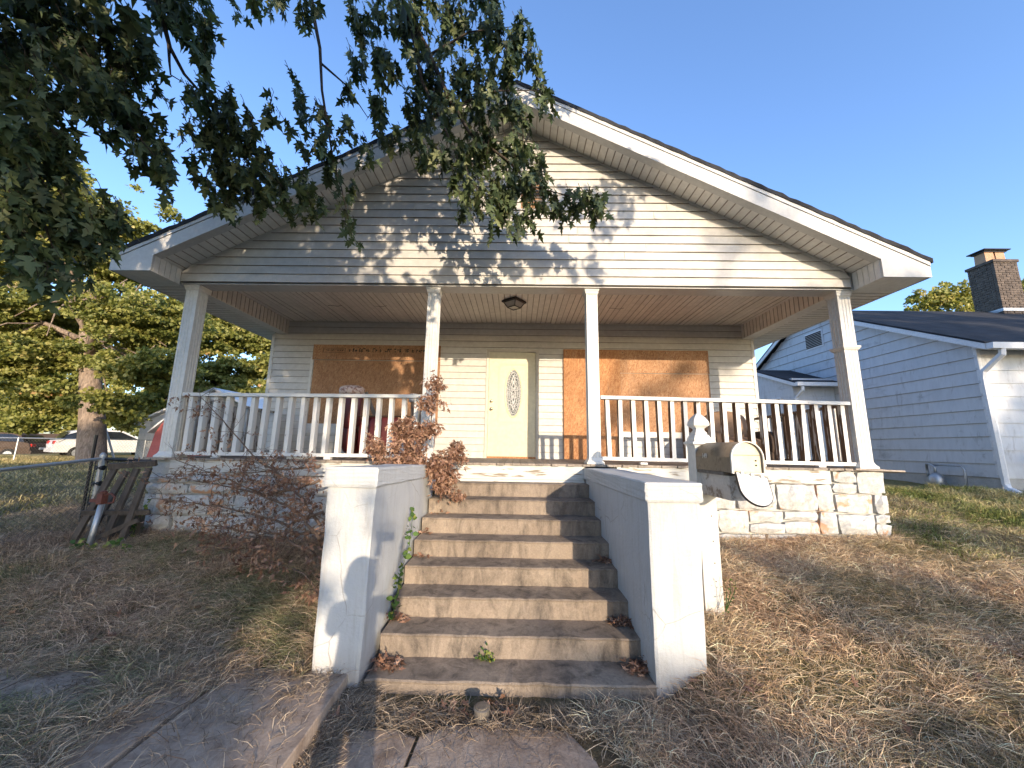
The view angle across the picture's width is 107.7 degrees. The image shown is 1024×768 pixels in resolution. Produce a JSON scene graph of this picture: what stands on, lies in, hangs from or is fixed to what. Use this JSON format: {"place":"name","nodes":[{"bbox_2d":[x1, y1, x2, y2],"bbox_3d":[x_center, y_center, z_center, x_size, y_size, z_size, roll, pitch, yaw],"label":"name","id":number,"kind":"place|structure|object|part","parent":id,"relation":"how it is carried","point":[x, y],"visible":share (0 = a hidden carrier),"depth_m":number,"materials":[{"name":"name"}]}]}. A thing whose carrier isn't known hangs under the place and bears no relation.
{"place":"outdoors","nodes":[
{"label":"outdoors","id":0,"kind":"place"},
{"bbox_2d":[0,454,152,516],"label":"lawn grass","id":1,"kind":"structure","parent":0,"point":[52,458],"depth_m":8.42,"materials":[{"name":"green plant"}]},
{"bbox_2d":[0,495,323,767],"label":"lawn grass","id":2,"kind":"structure","parent":0,"point":[64,616],"depth_m":2.97,"materials":[{"name":"brown plant"}]},
{"bbox_2d":[286,457,311,458],"bbox_3d":[-2.880,1.001,5.069,0.320,0.030,0.060,1,-10,1],"label":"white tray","id":3,"kind":"object","parent":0,"point":[296,457],"visible":0.57,"depth_m":5.04,"materials":[{"name":"plastic"}]},
{"bbox_2d":[0,452,1023,767],"bbox_3d":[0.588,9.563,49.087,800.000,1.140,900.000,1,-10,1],"label":"ground","id":4,"kind":"structure","parent":0,"point":[596,752],"depth_m":2.61,"materials":[{"name":"brown plant"}]},
{"bbox_2d":[0,432,52,453],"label":"parked car","id":5,"kind":"object","parent":4,"relation":"on","point":[24,446],"visible":0.45,"depth_m":21.55,"materials":[{"name":"metal"}]},
{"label":"side windows","id":6,"kind":"part","parent":5,"relation":"part of","materials":[{"name":"black glass"}]},
{"bbox_3d":[-28.438,3.267,22.365,0.280,0.370,1.440,4,-10,-19],"label":"rear window","id":7,"kind":"part","parent":5,"relation":"part of","materials":[{"name":"black glass"}]},
{"bbox_2d":[38,433,59,452],"bbox_3d":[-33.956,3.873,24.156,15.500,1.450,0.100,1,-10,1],"label":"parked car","id":8,"kind":"object","parent":4,"relation":"on","point":[49,435],"depth_m":24.14,"materials":[{"name":"metal"}]},
{"bbox_2d":[0,435,149,544],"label":"chain link fence","id":9,"kind":"object","parent":4,"relation":"on","point":[100,468],"visible":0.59,"depth_m":4.65,"materials":[{"name":"metal"}]},
{"bbox_2d":[0,490,155,589],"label":"lawn grass","id":10,"kind":"structure","parent":4,"relation":"on","point":[45,537],"depth_m":4.30,"materials":[{"name":"plant"}]},
{"bbox_2d":[0,281,172,436],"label":"tree","id":11,"kind":"object","parent":4,"relation":"on","point":[69,422],"visible":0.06,"depth_m":26.96,"materials":[{"name":"green plant"}]},
{"bbox_2d":[43,430,137,455],"bbox_3d":[-22.959,3.438,21.371,1.824,1.575,4.520,-5,-11,30],"label":"parked car","id":12,"kind":"object","parent":4,"relation":"on","point":[114,434],"visible":0.42,"depth_m":20.28,"materials":[{"name":"white paint"}]},
{"bbox_3d":[-23.901,2.699,19.875,1.440,0.370,0.280,-5,-11,30],"label":"rear window","id":13,"kind":"part","parent":12,"relation":"part of","materials":[{"name":"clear glass"}]},
{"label":"side windows","id":14,"kind":"part","parent":12,"relation":"part of","materials":[{"name":"black glass"}]},
{"bbox_2d":[85,490,115,546],"bbox_3d":[-4.746,1.623,4.265,0.289,0.783,0.136,1,-10,1],"label":"metal pipe","id":15,"kind":"object","parent":4,"relation":"on","point":[101,500],"visible":0.92,"depth_m":4.30,"materials":[{"name":"metal"}]},
{"bbox_2d":[69,537,131,552],"bbox_3d":[-4.589,1.854,4.154,0.670,0.284,0.143,1,-10,1],"label":"weed","id":16,"kind":"object","parent":4,"relation":"on","point":[112,542],"visible":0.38,"depth_m":4.16,"materials":[{"name":"green plant"}]},
{"bbox_2d":[0,437,206,460],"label":"fence","id":17,"kind":"object","parent":4,"relation":"on","point":[16,445],"visible":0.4,"depth_m":14.29,"materials":[{"name":"metal"}]},
{"bbox_2d":[0,160,219,464],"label":"oak tree","id":18,"kind":"object","parent":4,"relation":"on","point":[141,326],"visible":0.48,"depth_m":12.69,"materials":[{"name":"green plant"}]},
{"bbox_2d":[107,431,114,461],"bbox_3d":[-14.928,2.024,13.839,1.071,1.633,0.070,-1,-10,12],"label":"leaning pole","id":19,"kind":"object","parent":4,"relation":"on","point":[110,446],"visible":0.45,"depth_m":13.74,"materials":[{"name":"grey metal"}]},
{"bbox_2d":[69,460,157,542],"bbox_3d":[-4.765,1.473,4.494,0.787,1.109,0.280,1,-10,1],"label":"wooden frame","id":20,"kind":"object","parent":4,"relation":"on","point":[120,521],"visible":0.77,"depth_m":4.51,"materials":[{"name":"brown wood"}]},
{"bbox_2d":[130,499,150,536],"bbox_3d":[-4.558,1.636,4.570,0.188,0.462,0.124,5,-10,-21],"label":"weed","id":21,"kind":"object","parent":4,"relation":"on","point":[134,525],"visible":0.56,"depth_m":4.54,"materials":[{"name":"green plant"}]},
{"bbox_2d":[0,648,289,767],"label":"twig litter","id":22,"kind":"object","parent":4,"relation":"on","point":[131,715],"visible":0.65,"depth_m":2.10,"materials":[{"name":"brown wood"}]},
{"bbox_2d":[0,666,347,767],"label":"side walk","id":23,"kind":"structure","parent":4,"relation":"on","point":[293,748],"depth_m":2.04,"materials":[{"name":"concrete"}]},
{"bbox_2d":[0,648,357,767],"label":"straw","id":24,"kind":"object","parent":23,"relation":"on","point":[246,682],"visible":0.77,"depth_m":2.24,"materials":[{"name":"brown plant"}]},
{"bbox_2d":[147,419,205,456],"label":"red shed","id":25,"kind":"structure","parent":4,"relation":"on","point":[157,429],"depth_m":13.41,"materials":[{"name":"paint"}]},
{"bbox_2d":[134,387,263,458],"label":"shed","id":26,"kind":"structure","parent":4,"relation":"on","point":[157,417],"depth_m":15.10,"materials":[{"name":"white wood"}]},
{"bbox_2d":[130,300,271,415],"bbox_3d":[-15.644,-0.140,19.833,9.099,8.684,5.707,1,-10,1],"label":"tree","id":27,"kind":"object","parent":4,"relation":"on","point":[246,376],"visible":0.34,"depth_m":19.23,"materials":[{"name":"green plant"}]},
{"bbox_2d":[117,385,325,577],"bbox_3d":[-3.093,0.959,4.316,2.716,2.069,1.289,-4,-11,27],"label":"bush","id":28,"kind":"object","parent":4,"relation":"on","point":[270,519],"visible":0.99,"depth_m":4.07,"materials":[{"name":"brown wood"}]},
{"bbox_2d":[243,517,324,608],"bbox_3d":[-1.938,1.623,3.518,1.324,0.913,0.688,-3,-11,23],"label":"brush heap","id":29,"kind":"object","parent":4,"relation":"on","point":[297,584],"visible":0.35,"depth_m":3.41,"materials":[{"name":"brown plant"}]},
{"bbox_2d":[286,630,314,683],"bbox_3d":[-1.405,1.930,3.553,0.343,0.499,2.391,1,-10,1],"label":"straw","id":30,"kind":"object","parent":4,"relation":"on","point":[311,646],"visible":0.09,"depth_m":2.59,"materials":[{"name":"beige plant"}]},
{"bbox_2d":[0,0,613,315],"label":"maple tree","id":31,"kind":"object","parent":4,"relation":"on","point":[60,43],"visible":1,"depth_m":3.81,"materials":[{"name":"green plant"}]},
{"bbox_2d":[292,673,394,767],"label":"straw","id":32,"kind":"object","parent":4,"relation":"on","point":[327,744],"visible":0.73,"depth_m":2.11,"materials":[{"name":"brown plant"}]},
{"bbox_2d":[312,464,435,688],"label":"side wall","id":33,"kind":"structure","parent":4,"relation":"on","point":[367,528],"depth_m":2.70,"materials":[{"name":"paint"}]},
{"bbox_2d":[386,506,418,619],"bbox_3d":[-0.939,1.511,3.239,0.158,0.812,0.460,1,-10,1],"label":"weed","id":34,"kind":"object","parent":33,"relation":"attached to","point":[413,516],"visible":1,"depth_m":3.13,"materials":[{"name":"green plant"}]},
{"bbox_2d":[362,369,469,505],"bbox_3d":[-1.116,0.584,4.346,1.292,1.596,0.622,1,-10,1],"label":"dead shrub","id":35,"kind":"object","parent":4,"relation":"on","point":[437,467],"visible":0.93,"depth_m":4.27,"materials":[{"name":"brown plant"}]},
{"bbox_2d":[322,725,598,767],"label":"walkway","id":36,"kind":"structure","parent":4,"relation":"on","point":[486,750],"depth_m":2.02,"materials":[{"name":"concrete"}]},
{"bbox_2d":[320,713,613,767],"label":"straw","id":37,"kind":"object","parent":36,"relation":"on","point":[457,746],"visible":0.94,"depth_m":2.02,"materials":[{"name":"beige plant"}]},
{"bbox_2d":[474,701,489,725],"bbox_3d":[-0.183,1.992,2.259,0.099,0.094,0.099,1,-10,1],"label":"pipe cap","id":38,"kind":"object","parent":4,"relation":"on","point":[481,709],"visible":0.92,"depth_m":2.23,"materials":[{"name":"metal"}]},
{"bbox_2d":[0,532,1023,735],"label":"leaf litter","id":39,"kind":"object","parent":4,"relation":"on","point":[855,682],"visible":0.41,"depth_m":2.42,"materials":[{"name":"brown plant"}]},
{"bbox_2d":[364,481,661,699],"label":"concrete stairs","id":40,"kind":"structure","parent":4,"relation":"on","point":[519,582],"depth_m":3.10,"materials":[{"name":"beige concrete"}]},
{"bbox_2d":[366,611,410,672],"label":"leaf litter","id":41,"kind":"object","parent":40,"relation":"on","point":[381,659],"visible":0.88,"depth_m":2.69,"materials":[{"name":"brown plant"}]},
{"bbox_2d":[413,494,455,558],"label":"leaf litter","id":42,"kind":"object","parent":40,"relation":"on","point":[423,555],"visible":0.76,"depth_m":3.96,"materials":[{"name":"brown plant"}]},
{"bbox_2d":[475,642,495,662],"bbox_3d":[-0.196,1.993,2.761,0.155,0.168,0.092,1,-10,1],"label":"weed","id":43,"kind":"object","parent":40,"relation":"on","point":[486,656],"visible":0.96,"depth_m":2.75,"materials":[{"name":"green plant"}]},
{"bbox_2d":[591,554,650,677],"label":"leaf litter","id":44,"kind":"object","parent":40,"relation":"on","point":[624,620],"visible":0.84,"depth_m":2.76,"materials":[{"name":"brown plant"}]},
{"bbox_2d":[108,80,933,539],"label":"house","id":45,"kind":"structure","parent":4,"relation":"on","point":[656,310],"depth_m":5.33,"materials":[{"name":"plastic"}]},
{"bbox_2d":[339,385,375,427],"bbox_3d":[-2.381,0.350,5.779,0.606,0.668,0.188,1,-10,1],"label":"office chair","id":46,"kind":"object","parent":45,"relation":"on","point":[350,389],"visible":0.64,"depth_m":5.73,"materials":[{"name":"red fabric"}]},
{"bbox_2d":[307,360,439,423],"bbox_3d":[-2.675,0.156,7.281,2.509,1.251,0.015,1,-10,1],"label":"boarded window","id":47,"kind":"structure","parent":45,"relation":"in","point":[377,377],"depth_m":7.32,"materials":[{"name":"brown wood"}]},
{"bbox_2d":[341,415,434,453],"bbox_3d":[-1.982,0.847,6.100,1.326,0.608,0.938,1,-10,1],"label":"recliner","id":48,"kind":"object","parent":45,"relation":"on","point":[371,425],"visible":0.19,"depth_m":5.68,"materials":[{"name":"red fabric"}]},
{"bbox_2d":[484,349,538,458],"bbox_3d":[-0.001,0.362,7.226,1.024,2.115,0.114,1,-10,1],"label":"door","id":49,"kind":"structure","parent":45,"relation":"in","point":[512,375],"depth_m":7.22,"materials":[{"name":"white paint"}]},
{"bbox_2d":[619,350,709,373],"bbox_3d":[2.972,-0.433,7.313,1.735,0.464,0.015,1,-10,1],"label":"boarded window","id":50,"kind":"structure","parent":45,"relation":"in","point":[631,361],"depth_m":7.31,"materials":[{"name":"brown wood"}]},
{"bbox_2d":[704,411,775,460],"bbox_3d":[3.731,0.867,6.285,1.066,0.866,0.728,1,-10,1],"label":"armchair","id":51,"kind":"object","parent":45,"relation":"on","point":[743,430],"visible":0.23,"depth_m":6.41,"materials":[{"name":"fabric"}]},
{"bbox_2d":[319,677,763,762],"bbox_3d":[0.117,1.968,2.253,2.592,0.172,0.748,1,-10,1],"label":"straw","id":52,"kind":"object","parent":4,"relation":"on","point":[397,712],"visible":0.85,"depth_m":2.24,"materials":[{"name":"brown plant"}]},
{"bbox_2d":[583,468,706,700],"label":"side wall","id":53,"kind":"structure","parent":4,"relation":"on","point":[650,531],"depth_m":2.66,"materials":[{"name":"paint"}]},
{"bbox_2d":[683,413,772,614],"bbox_3d":[1.674,1.204,2.860,0.261,2.025,0.853,1,-10,1],"label":"mailbox","id":54,"kind":"object","parent":4,"relation":"on","point":[726,470],"visible":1,"depth_m":3.02,"materials":[{"name":"plastic"}]},
{"bbox_2d":[734,471,772,506],"bbox_3d":[1.685,0.722,2.580,0.243,0.232,0.140,1,-10,1],"label":"box door","id":55,"kind":"structure","parent":54,"relation":"in","point":[756,490],"depth_m":2.58,"materials":[{"name":"white metal"}]},
{"bbox_2d":[722,578,738,613],"bbox_3d":[1.715,1.668,2.934,0.143,0.271,0.066,1,-10,1],"label":"weed","id":56,"kind":"object","parent":4,"relation":"on","point":[726,606],"visible":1,"depth_m":2.94,"materials":[{"name":"green plant"}]},
{"bbox_2d":[756,248,1023,493],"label":"neighbour house","id":57,"kind":"structure","parent":4,"relation":"on","point":[943,387],"depth_m":8.86,"materials":[{"name":"white wood"}]},
{"bbox_2d":[770,397,782,423],"bbox_3d":[8.225,0.837,11.626,0.031,0.800,0.500,1,-10,1],"label":"window","id":58,"kind":"structure","parent":57,"relation":"in","point":[779,398],"depth_m":11.44,"materials":[{"name":"white glass"}]},
{"bbox_2d":[925,463,967,487],"bbox_3d":[9.172,1.948,7.957,0.251,0.503,0.724,1,-10,1],"label":"gas meter","id":59,"kind":"object","parent":4,"relation":"on","point":[935,477],"visible":0.8,"depth_m":8.00,"materials":[{"name":"metal"}]},
{"bbox_2d":[882,481,1023,565],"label":"lawn grass","id":60,"kind":"structure","parent":4,"relation":"on","point":[973,501],"depth_m":5.46,"materials":[{"name":"green plant"}]},
{"bbox_2d":[903,278,1023,311],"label":"tree","id":61,"kind":"object","parent":4,"relation":"on","point":[935,298],"visible":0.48,"depth_m":20.32,"materials":[{"name":"green plant"}]},
{"bbox_2d":[0,0,1023,437],"label":"sky","id":62,"kind":"structure","parent":0,"point":[899,121],"materials":[{"name":"blue"}]}
]}

